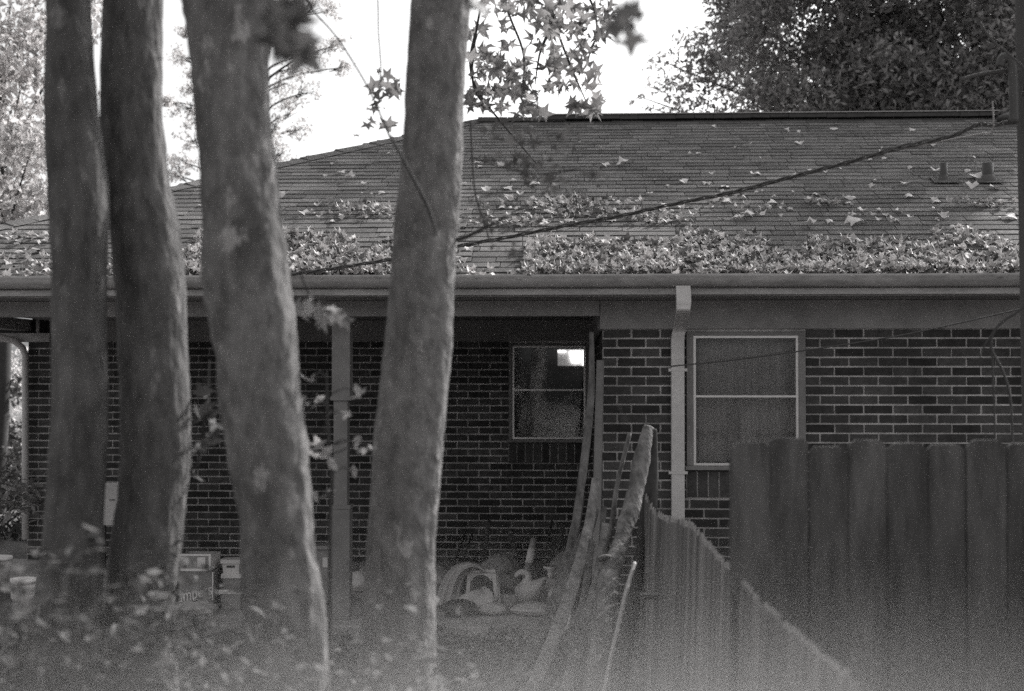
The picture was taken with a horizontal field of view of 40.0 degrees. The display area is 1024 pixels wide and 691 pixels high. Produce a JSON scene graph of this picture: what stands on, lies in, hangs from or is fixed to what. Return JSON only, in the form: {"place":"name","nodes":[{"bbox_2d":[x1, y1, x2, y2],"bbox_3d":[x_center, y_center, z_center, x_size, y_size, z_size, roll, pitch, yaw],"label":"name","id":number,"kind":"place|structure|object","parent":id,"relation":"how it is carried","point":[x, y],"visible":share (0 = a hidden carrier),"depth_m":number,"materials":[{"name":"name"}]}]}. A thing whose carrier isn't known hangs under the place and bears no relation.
{"place":"outdoors","nodes":[
{"label":"outdoors","id":0,"kind":"place"},
{"bbox_2d":[0,383,638,690],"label":"ground","id":1,"kind":"structure","parent":0,"point":[11,546],"depth_m":8.91,"materials":[{"name":"soil"}]},
{"bbox_2d":[0,373,21,508],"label":"hedge shrub","id":2,"kind":"object","parent":1,"relation":"on","point":[14,455],"visible":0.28,"depth_m":18.70,"materials":[{"name":"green plant"}]},
{"bbox_2d":[0,579,22,666],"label":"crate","id":3,"kind":"object","parent":1,"relation":"on","point":[4,595],"depth_m":8.80,"materials":[{"name":"grey wood"}]},
{"bbox_2d":[0,555,12,582],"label":"nursery pot","id":4,"kind":"object","parent":3,"relation":"on","point":[6,570],"visible":0.82,"depth_m":8.84,"materials":[{"name":"white plastic"}]},
{"bbox_2d":[0,475,26,541],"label":"bush","id":5,"kind":"object","parent":1,"relation":"on","point":[16,527],"visible":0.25,"depth_m":15.65,"materials":[{"name":"grey plant"}]},
{"bbox_2d":[0,608,34,623],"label":"bench","id":6,"kind":"object","parent":1,"relation":"on","point":[29,616],"visible":0.04,"depth_m":8.19,"materials":[{"name":"grey wood"}]},
{"bbox_2d":[10,576,35,612],"bbox_3d":[-2.886,1.475,8.310,0.149,0.202,0.149,0,-1,3],"label":"nursery pot","id":7,"kind":"object","parent":6,"relation":"on","point":[29,582],"visible":0.59,"depth_m":8.27,"materials":[{"name":"white plastic"}]},
{"bbox_2d":[9,345,27,451],"bbox_3d":[-11.053,1.027,27.488,4.553,3.106,2.595,0,-1,3],"label":"shrub","id":8,"kind":"object","parent":1,"relation":"on","point":[15,361],"visible":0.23,"depth_m":27.18,"materials":[{"name":"grey plant"}]},
{"bbox_2d":[0,458,46,530],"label":"shrub","id":9,"kind":"object","parent":1,"relation":"on","point":[19,488],"visible":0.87,"depth_m":11.26,"materials":[{"name":"grey plant"}]},
{"bbox_2d":[0,0,101,513],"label":"autumn tree","id":10,"kind":"object","parent":1,"relation":"on","point":[26,138],"visible":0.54,"depth_m":17.62,"materials":[{"name":"grey plant"}]},
{"bbox_2d":[22,0,109,690],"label":"tree","id":11,"kind":"object","parent":1,"relation":"on","point":[78,203],"visible":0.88,"depth_m":4.60,"materials":[{"name":"grey plant"}]},
{"bbox_2d":[0,524,223,690],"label":"shrub","id":12,"kind":"object","parent":1,"relation":"on","point":[71,552],"visible":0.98,"depth_m":3.49,"materials":[{"name":"grey plant"}]},
{"bbox_2d":[0,533,241,690],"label":"shrub","id":13,"kind":"object","parent":1,"relation":"on","point":[174,648],"visible":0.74,"depth_m":3.99,"materials":[{"name":"grey plant"}]},
{"bbox_2d":[99,0,191,690],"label":"tree","id":14,"kind":"object","parent":1,"relation":"on","point":[147,265],"visible":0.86,"depth_m":4.77,"materials":[{"name":"grey plant"}]},
{"bbox_2d":[176,360,222,639],"bbox_3d":[-1.101,0.992,4.917,0.177,1.883,0.429,1,-1,-27],"label":"sapling","id":15,"kind":"object","parent":1,"relation":"on","point":[204,414],"visible":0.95,"depth_m":4.94,"materials":[{"name":"grey plant"}]},
{"bbox_2d":[0,562,503,690],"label":"shrub","id":16,"kind":"object","parent":1,"relation":"on","point":[241,669],"visible":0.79,"depth_m":3.94,"materials":[{"name":"grey plant"}]},
{"bbox_2d":[162,0,355,182],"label":"sparse tree","id":17,"kind":"object","parent":1,"relation":"on","point":[343,66],"visible":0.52,"depth_m":25.23,"materials":[{"name":"grey plant"}]},
{"bbox_2d":[150,628,443,690],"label":"shrub","id":18,"kind":"object","parent":1,"relation":"on","point":[374,681],"visible":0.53,"depth_m":4.52,"materials":[{"name":"grey plant"}]},
{"bbox_2d":[0,621,638,690],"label":"ground leaf litter","id":19,"kind":"object","parent":1,"relation":"on","point":[503,635],"visible":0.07,"depth_m":8.72,"materials":[{"name":"grey plant"}]},
{"bbox_2d":[566,540,595,665],"bbox_3d":[0.375,1.569,8.098,0.056,0.798,0.956,0,-1,13],"label":"slat","id":20,"kind":"object","parent":19,"relation":"on","point":[586,579],"visible":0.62,"depth_m":8.32,"materials":[{"name":"grey wood"}]},
{"bbox_2d":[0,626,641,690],"bbox_3d":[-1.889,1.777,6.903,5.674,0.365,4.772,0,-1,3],"label":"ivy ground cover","id":21,"kind":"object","parent":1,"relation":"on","point":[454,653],"visible":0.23,"depth_m":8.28,"materials":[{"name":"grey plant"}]},
{"bbox_2d":[299,371,377,690],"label":"sapling","id":22,"kind":"object","parent":1,"relation":"on","point":[326,452],"visible":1,"depth_m":4.72,"materials":[{"name":"grey plant"}]},
{"bbox_2d":[181,0,654,690],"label":"tree","id":23,"kind":"object","parent":1,"relation":"on","point":[253,310],"visible":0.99,"depth_m":4.24,"materials":[{"name":"grey plant"}]},
{"bbox_2d":[453,531,465,565],"bbox_3d":[-0.492,1.899,12.046,0.017,0.503,1.123,0,-1,8],"label":"board","id":24,"kind":"object","parent":1,"relation":"on","point":[459,548],"visible":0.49,"depth_m":12.27,"materials":[{"name":"grey wood"}]},
{"bbox_2d":[308,0,614,690],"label":"tree","id":25,"kind":"object","parent":1,"relation":"on","point":[408,437],"visible":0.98,"depth_m":4.94,"materials":[{"name":"grey plant"}]},
{"bbox_2d":[462,533,472,561],"bbox_3d":[-0.419,1.894,12.193,0.018,0.440,1.020,0,-1,7],"label":"board","id":26,"kind":"object","parent":1,"relation":"on","point":[468,544],"visible":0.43,"depth_m":12.40,"materials":[{"name":"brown wood"}]},
{"bbox_2d":[480,520,490,564],"bbox_3d":[-0.245,1.817,12.411,0.051,0.477,0.762,0,-1,6],"label":"board","id":27,"kind":"object","parent":1,"relation":"on","point":[486,541],"visible":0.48,"depth_m":12.54,"materials":[{"name":"grey wood"}]},
{"bbox_2d":[0,110,1021,635],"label":"brick house","id":28,"kind":"structure","parent":1,"relation":"on","point":[516,404],"depth_m":10.89,"materials":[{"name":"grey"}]},
{"bbox_2d":[104,481,117,567],"bbox_3d":[-3.612,1.621,12.743,0.206,0.773,0.206,0,-1,3],"label":"panel box","id":29,"kind":"object","parent":28,"relation":"on","point":[110,497],"visible":0.31,"depth_m":12.65,"materials":[{"name":"white plastic"}]},
{"bbox_2d":[175,566,222,606],"bbox_3d":[-2.352,1.816,10.530,0.314,0.291,0.304,0,-1,3],"label":"lettered box","id":30,"kind":"object","parent":28,"relation":"on","point":[213,578],"visible":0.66,"depth_m":10.38,"materials":[{"name":"cardboard"}]},
{"bbox_2d":[180,551,219,570],"bbox_3d":[-2.346,1.605,10.524,0.265,0.127,0.285,0,-1,3],"label":"open crate","id":31,"kind":"object","parent":30,"relation":"on","point":[211,558],"visible":0.69,"depth_m":10.40,"materials":[{"name":"grey plastic"}]},
{"bbox_2d":[180,599,217,614],"bbox_3d":[-2.294,1.898,10.228,0.315,0.106,0.257,0,-1,3],"label":"bag","id":32,"kind":"object","parent":28,"relation":"on","point":[195,603],"visible":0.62,"depth_m":10.15,"materials":[{"name":"fabric"}]},
{"bbox_2d":[219,588,242,609],"bbox_3d":[-2.079,1.884,10.498,0.177,0.152,0.177,0,-1,3],"label":"plastic tub","id":33,"kind":"object","parent":28,"relation":"on","point":[231,599],"visible":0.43,"depth_m":10.42,"materials":[{"name":"grey plastic"}]},
{"bbox_2d":[221,572,241,588],"bbox_3d":[-2.080,1.756,10.521,0.156,0.116,0.156,0,-1,3],"label":"plastic tub","id":34,"kind":"object","parent":33,"relation":"on","point":[233,580],"visible":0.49,"depth_m":10.45,"materials":[{"name":"grey plastic"}]},
{"bbox_2d":[220,557,241,573],"bbox_3d":[-2.090,1.647,10.541,0.152,0.107,0.152,0,-1,3],"label":"plastic tub","id":35,"kind":"object","parent":34,"relation":"on","point":[231,565],"visible":0.79,"depth_m":10.48,"materials":[{"name":"plastic"}]},
{"bbox_2d":[344,169,354,176],"bbox_3d":[-1.388,-1.468,12.054,0.102,0.058,0.117,-3,21,8],"label":"fallen leaf","id":36,"kind":"object","parent":28,"relation":"on","point":[350,174],"visible":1,"depth_m":12.07,"materials":[{"name":"grey plant"}]},
{"bbox_2d":[447,566,466,595],"bbox_3d":[-0.420,1.845,10.894,0.146,0.247,0.280,0,-1,3],"label":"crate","id":37,"kind":"object","parent":28,"relation":"on","point":[463,590],"visible":0.22,"depth_m":10.75,"materials":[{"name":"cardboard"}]},
{"bbox_2d":[440,598,476,617],"bbox_3d":[-0.387,1.885,10.143,0.267,0.127,0.212,0,-1,3],"label":"bag","id":38,"kind":"object","parent":28,"relation":"on","point":[448,608],"visible":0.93,"depth_m":10.07,"materials":[{"name":"fabric"}]},
{"bbox_2d":[436,562,484,605],"bbox_3d":[-0.397,1.797,10.586,0.400,0.327,0.205,0,-1,3],"label":"draped cloth","id":39,"kind":"object","parent":28,"relation":"on","point":[455,576],"visible":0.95,"depth_m":10.54,"materials":[{"name":"grey fabric"}]},
{"bbox_2d":[459,587,498,612],"bbox_3d":[-0.260,1.861,10.286,0.288,0.195,0.214,-1,-1,28],"label":"sack","id":40,"kind":"object","parent":28,"relation":"on","point":[482,596],"visible":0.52,"depth_m":10.23,"materials":[{"name":"fabric"}]},
{"bbox_2d":[466,565,500,601],"bbox_3d":[-0.219,1.826,10.715,0.263,0.278,0.260,0,-1,3],"label":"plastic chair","id":41,"kind":"object","parent":28,"relation":"on","point":[491,572],"visible":0.81,"depth_m":10.60,"materials":[{"name":"grey plastic"}]},
{"bbox_2d":[481,186,490,190],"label":"fallen leaf","id":42,"kind":"object","parent":28,"relation":"on","point":[486,188],"visible":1,"depth_m":11.68,"materials":[{"name":"white plant"}]},
{"bbox_2d":[476,601,506,614],"bbox_3d":[-0.155,1.903,10.233,0.232,0.095,0.201,0,-1,3],"label":"bag","id":43,"kind":"object","parent":28,"relation":"on","point":[493,608],"visible":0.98,"depth_m":10.16,"materials":[{"name":"fabric"}]},
{"bbox_2d":[481,552,522,584],"bbox_3d":[-0.093,1.847,11.680,0.367,0.268,0.280,0,-1,3],"label":"bag","id":44,"kind":"object","parent":28,"relation":"on","point":[505,562],"visible":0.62,"depth_m":11.60,"materials":[{"name":"grey plastic"}]},
{"bbox_2d":[0,189,1018,280],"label":"leaf litter","id":45,"kind":"object","parent":28,"relation":"on","point":[938,260],"visible":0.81,"depth_m":9.84,"materials":[{"name":"grey plant"}]},
{"bbox_2d":[501,593,518,614],"bbox_3d":[-0.017,1.886,10.274,0.128,0.140,0.128,0,-1,3],"label":"urn planter","id":46,"kind":"object","parent":28,"relation":"on","point":[509,601],"visible":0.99,"depth_m":10.22,"materials":[{"name":"grey plastic"}]},
{"bbox_2d":[522,538,536,579],"bbox_3d":[0.130,1.752,11.193,0.067,0.433,0.226,-1,-1,31],"label":"banded pipe","id":47,"kind":"object","parent":28,"relation":"on","point":[529,560],"visible":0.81,"depth_m":11.20,"materials":[{"name":"grey plastic"}]},
{"bbox_2d":[514,569,546,601],"bbox_3d":[0.139,1.833,10.719,0.252,0.264,0.170,0,-1,3],"label":"swan planter","id":48,"kind":"object","parent":28,"relation":"on","point":[527,588],"visible":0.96,"depth_m":10.67,"materials":[{"name":"white ceramic"}]},
{"bbox_2d":[537,520,552,578],"bbox_3d":[0.275,1.778,12.066,0.019,0.466,1.014,0,-1,10],"label":"rod","id":49,"kind":"object","parent":28,"relation":"on","point":[545,551],"visible":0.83,"depth_m":12.16,"materials":[{"name":"metal"}]},
{"bbox_2d":[507,344,588,442],"bbox_3d":[0.344,0.443,13.112,0.769,0.914,0.140,0,-1,3],"label":"window","id":50,"kind":"structure","parent":28,"relation":"in","point":[512,439],"depth_m":13.08,"materials":[{"name":"paint"}]},
{"bbox_2d":[543,566,557,599],"bbox_3d":[0.298,1.841,10.912,0.124,0.255,0.123,0,-1,3],"label":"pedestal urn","id":51,"kind":"object","parent":28,"relation":"on","point":[550,581],"visible":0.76,"depth_m":10.87,"materials":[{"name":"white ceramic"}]},
{"bbox_2d":[547,550,584,587],"bbox_3d":[0.475,1.822,11.549,0.380,0.313,0.287,0,-1,3],"label":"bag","id":52,"kind":"object","parent":28,"relation":"on","point":[556,560],"visible":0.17,"depth_m":11.48,"materials":[{"name":"grey plastic"}]},
{"bbox_2d":[556,349,583,368],"bbox_3d":[0.688,0.167,16.376,0.341,0.243,0.100,0,-1,3],"label":"far window","id":53,"kind":"structure","parent":28,"relation":"in","point":[567,358],"depth_m":16.41,"materials":[{"name":"white glass"}]},
{"bbox_2d":[616,156,628,164],"bbox_3d":[0.967,-1.627,12.373,0.125,0.051,0.144,-13,21,2],"label":"fallen leaf","id":54,"kind":"object","parent":28,"relation":"on","point":[622,160],"visible":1,"depth_m":12.40,"materials":[{"name":"grey plant"}]},
{"bbox_2d":[685,332,805,469],"bbox_3d":[1.652,0.392,9.994,0.857,0.973,0.229,0,-1,3],"label":"window","id":55,"kind":"structure","parent":28,"relation":"in","point":[761,399],"depth_m":10.08,"materials":[{"name":"glass"}]},
{"bbox_2d":[742,209,754,216],"bbox_3d":[1.807,-1.016,10.783,0.113,0.046,0.130,21,23,3],"label":"fallen leaf","id":56,"kind":"object","parent":28,"relation":"on","point":[747,211],"visible":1,"depth_m":10.81,"materials":[{"name":"grey plant"}]},
{"bbox_2d":[806,216,815,223],"bbox_3d":[2.228,-0.936,10.508,0.098,0.057,0.114,10,23,8],"label":"fallen leaf","id":57,"kind":"object","parent":28,"relation":"on","point":[810,220],"visible":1,"depth_m":10.52,"materials":[{"name":"grey plant"}]},
{"bbox_2d":[670,308,1019,366],"bbox_3d":[2.130,-0.050,9.021,2.245,0.372,0.071,0,-1,17],"label":"thin wire","id":58,"kind":"object","parent":28,"relation":"attached to","point":[847,343],"visible":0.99,"depth_m":9.04,"materials":[{"name":"metal"}]},
{"bbox_2d":[845,195,855,199],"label":"fallen leaf","id":59,"kind":"object","parent":28,"relation":"on","point":[850,197],"visible":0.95,"depth_m":11.23,"materials":[{"name":"grey plant"}]},
{"bbox_2d":[844,215,860,225],"bbox_3d":[2.569,-0.936,10.576,0.135,0.046,0.155,-34,30,-11],"label":"fallen leaf","id":60,"kind":"object","parent":28,"relation":"on","point":[852,220],"visible":1,"depth_m":10.59,"materials":[{"name":"grey plant"}]},
{"bbox_2d":[940,211,948,217],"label":"fallen leaf","id":61,"kind":"object","parent":28,"relation":"on","point":[943,214],"visible":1,"depth_m":10.66,"materials":[{"name":"grey plant"}]},
{"bbox_2d":[965,180,978,188],"bbox_3d":[3.747,-1.320,11.469,0.114,0.099,0.040,7,-43,20],"label":"fallen leaf","id":62,"kind":"object","parent":28,"relation":"on","point":[972,185],"visible":1,"depth_m":11.47,"materials":[{"name":"grey plant"}]},
{"bbox_2d":[968,172,981,177],"bbox_3d":[3.877,-1.429,11.758,0.162,0.057,0.140,-11,21,-23],"label":"fallen leaf","id":63,"kind":"object","parent":28,"relation":"on","point":[978,175],"visible":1,"depth_m":11.75,"materials":[{"name":"grey plant"}]},
{"bbox_2d":[1005,213,1016,218],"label":"fallen leaf","id":64,"kind":"object","parent":28,"relation":"on","point":[1011,215],"visible":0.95,"depth_m":10.64,"materials":[{"name":"white plant"}]},
{"bbox_2d":[507,528,518,560],"bbox_3d":[0.028,1.856,12.457,0.052,0.408,0.660,0,-1,-8],"label":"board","id":65,"kind":"object","parent":1,"relation":"on","point":[512,542],"visible":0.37,"depth_m":12.62,"materials":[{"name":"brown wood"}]},
{"bbox_2d":[504,332,594,690],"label":"plank","id":66,"kind":"object","parent":1,"relation":"on","point":[521,668],"visible":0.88,"depth_m":8.95,"materials":[{"name":"grey wood"}]},
{"bbox_2d":[555,523,564,555],"bbox_3d":[0.359,1.851,11.860,0.039,0.608,1.016,0,-1,10],"label":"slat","id":67,"kind":"object","parent":1,"relation":"on","point":[559,544],"visible":0.42,"depth_m":12.22,"materials":[{"name":"grey wood"}]},
{"bbox_2d":[524,478,599,690],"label":"plank","id":68,"kind":"object","parent":1,"relation":"on","point":[549,648],"visible":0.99,"depth_m":8.26,"materials":[{"name":"grey wood"}]},
{"bbox_2d":[547,495,584,676],"bbox_3d":[0.335,1.509,8.917,0.063,1.034,1.129,0,-1,13],"label":"slat","id":69,"kind":"object","parent":1,"relation":"on","point":[552,669],"visible":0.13,"depth_m":8.50,"materials":[{"name":"grey wood"}]},
{"bbox_2d":[539,509,598,689],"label":"plank","id":70,"kind":"object","parent":1,"relation":"on","point":[597,513],"visible":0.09,"depth_m":8.38,"materials":[{"name":"grey wood"}]},
{"bbox_2d":[556,529,582,611],"bbox_3d":[0.292,1.546,8.432,0.063,0.864,1.131,0,-1,19],"label":"plank","id":71,"kind":"object","parent":1,"relation":"on","point":[573,555],"visible":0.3,"depth_m":8.69,"materials":[{"name":"grey wood"}]},
{"bbox_2d":[558,523,608,690],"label":"plank","id":72,"kind":"object","parent":1,"relation":"on","point":[575,659],"visible":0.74,"depth_m":7.90,"materials":[{"name":"grey wood"}]},
{"bbox_2d":[592,360,603,577],"bbox_3d":[0.589,1.049,9.782,0.068,1.898,0.201,0,-1,17],"label":"post","id":73,"kind":"object","parent":1,"relation":"on","point":[598,427],"visible":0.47,"depth_m":9.84,"materials":[{"name":"paint"}]},
{"bbox_2d":[599,506,606,538],"bbox_3d":[0.544,1.538,8.955,0.044,0.958,0.817,0,-1,10],"label":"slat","id":74,"kind":"object","parent":1,"relation":"on","point":[603,514],"visible":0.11,"depth_m":9.32,"materials":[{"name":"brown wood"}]},
{"bbox_2d":[582,433,631,690],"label":"branch","id":75,"kind":"object","parent":1,"relation":"on","point":[614,507],"visible":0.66,"depth_m":7.86,"materials":[{"name":"grey wood"}]},
{"bbox_2d":[586,425,653,690],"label":"log","id":76,"kind":"object","parent":1,"relation":"on","point":[610,572],"visible":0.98,"depth_m":7.33,"materials":[{"name":"grey wood"}]},
{"bbox_2d":[597,554,611,561],"bbox_3d":[0.500,1.122,7.386,0.114,0.055,0.038,1,-1,-29],"label":"branch stub","id":77,"kind":"object","parent":76,"relation":"on","point":[604,557],"visible":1,"depth_m":7.36,"materials":[{"name":"grey wood"}]},
{"bbox_2d":[602,561,636,690],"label":"rod","id":78,"kind":"object","parent":76,"relation":"on","point":[622,606],"visible":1,"depth_m":6.65,"materials":[{"name":"grey plastic"}]},
{"bbox_2d":[613,429,658,690],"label":"branch","id":79,"kind":"object","parent":1,"relation":"on","point":[624,658],"visible":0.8,"depth_m":7.78,"materials":[{"name":"grey wood"}]},
{"bbox_2d":[638,493,863,690],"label":"stockade fence","id":80,"kind":"object","parent":1,"relation":"on","point":[684,636],"visible":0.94,"depth_m":5.99,"materials":[{"name":"grey wood"}]},
{"bbox_2d":[639,592,658,598],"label":"timber block","id":81,"kind":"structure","parent":80,"relation":"attached to","point":[648,595],"depth_m":6.83,"materials":[{"name":"wood"}]},
{"bbox_2d":[628,0,1015,112],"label":"tree","id":82,"kind":"object","parent":1,"relation":"on","point":[894,55],"visible":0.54,"depth_m":18.49,"materials":[{"name":"grey plant"}]},
{"bbox_2d":[729,438,1023,690],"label":"board fence","id":83,"kind":"object","parent":1,"relation":"on","point":[895,567],"visible":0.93,"depth_m":4.93,"materials":[{"name":"grey wood"}]},
{"bbox_2d":[960,0,1023,442],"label":"utility pole","id":84,"kind":"object","parent":1,"relation":"on","point":[1015,69],"visible":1,"depth_m":6.88,"materials":[{"name":"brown wood"}]},
{"bbox_2d":[291,82,1023,275],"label":"service cable","id":85,"kind":"object","parent":84,"relation":"attached to","point":[910,145],"visible":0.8,"depth_m":8.07,"materials":[{"name":"black rubber"}]},
{"bbox_2d":[902,101,993,149],"bbox_3d":[2.285,-1.131,7.301,0.120,0.168,0.595,1,-1,-33],"label":"bare wire","id":86,"kind":"object","parent":85,"relation":"attached to","point":[963,136],"visible":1,"depth_m":7.28,"materials":[{"name":"paint"}]},
{"bbox_2d":[978,305,1023,442],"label":"dead vine","id":87,"kind":"object","parent":1,"relation":"on","point":[990,337],"visible":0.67,"depth_m":6.11,"materials":[{"name":"grey plant"}]},
{"bbox_2d":[315,543,327,602],"bbox_3d":[-1.421,1.733,10.707,0.151,0.439,0.170,0,-1,3],"label":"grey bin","id":88,"kind":"object","parent":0,"point":[321,553],"visible":0.36,"depth_m":10.65,"materials":[{"name":"plastic"}]},
{"bbox_2d":[352,569,364,591],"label":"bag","id":89,"kind":"object","parent":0,"point":[357,581],"visible":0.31,"depth_m":11.25,"materials":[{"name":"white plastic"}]},
{"bbox_2d":[435,564,446,592],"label":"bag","id":90,"kind":"object","parent":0,"point":[440,571],"visible":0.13,"depth_m":11.20,"materials":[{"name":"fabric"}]},
{"bbox_2d":[477,575,484,580],"bbox_3d":[-0.185,1.935,11.959,0.223,0.112,0.293,0,-1,-5],"label":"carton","id":91,"kind":"object","parent":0,"point":[480,577],"visible":0.17,"depth_m":11.88,"materials":[{"name":"cardboard"}]},
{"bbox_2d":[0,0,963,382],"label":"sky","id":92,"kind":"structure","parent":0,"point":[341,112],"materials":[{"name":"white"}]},
{"bbox_2d":[499,573,521,592],"bbox_3d":[-0.015,1.887,11.178,0.220,0.166,0.192,0,-1,3],"label":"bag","id":93,"kind":"object","parent":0,"point":[508,582],"visible":0.67,"depth_m":11.11,"materials":[{"name":"grey plastic"}]},
{"bbox_2d":[510,601,546,615],"bbox_3d":[0.144,1.904,10.219,0.320,0.093,0.286,0,-1,3],"label":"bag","id":94,"kind":"object","parent":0,"point":[528,608],"visible":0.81,"depth_m":10.13,"materials":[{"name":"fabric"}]},
{"bbox_2d":[552,534,568,558],"bbox_3d":[0.469,1.860,12.776,0.220,0.296,0.050,0,-1,3],"label":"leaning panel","id":95,"kind":"object","parent":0,"point":[555,537],"visible":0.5,"depth_m":12.76,"materials":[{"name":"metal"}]},
{"bbox_2d":[548,585,579,609],"bbox_3d":[0.387,1.851,10.455,0.241,0.210,0.201,0,-1,3],"label":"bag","id":96,"kind":"object","parent":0,"point":[577,599],"visible":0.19,"depth_m":10.42,"materials":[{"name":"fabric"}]}
]}

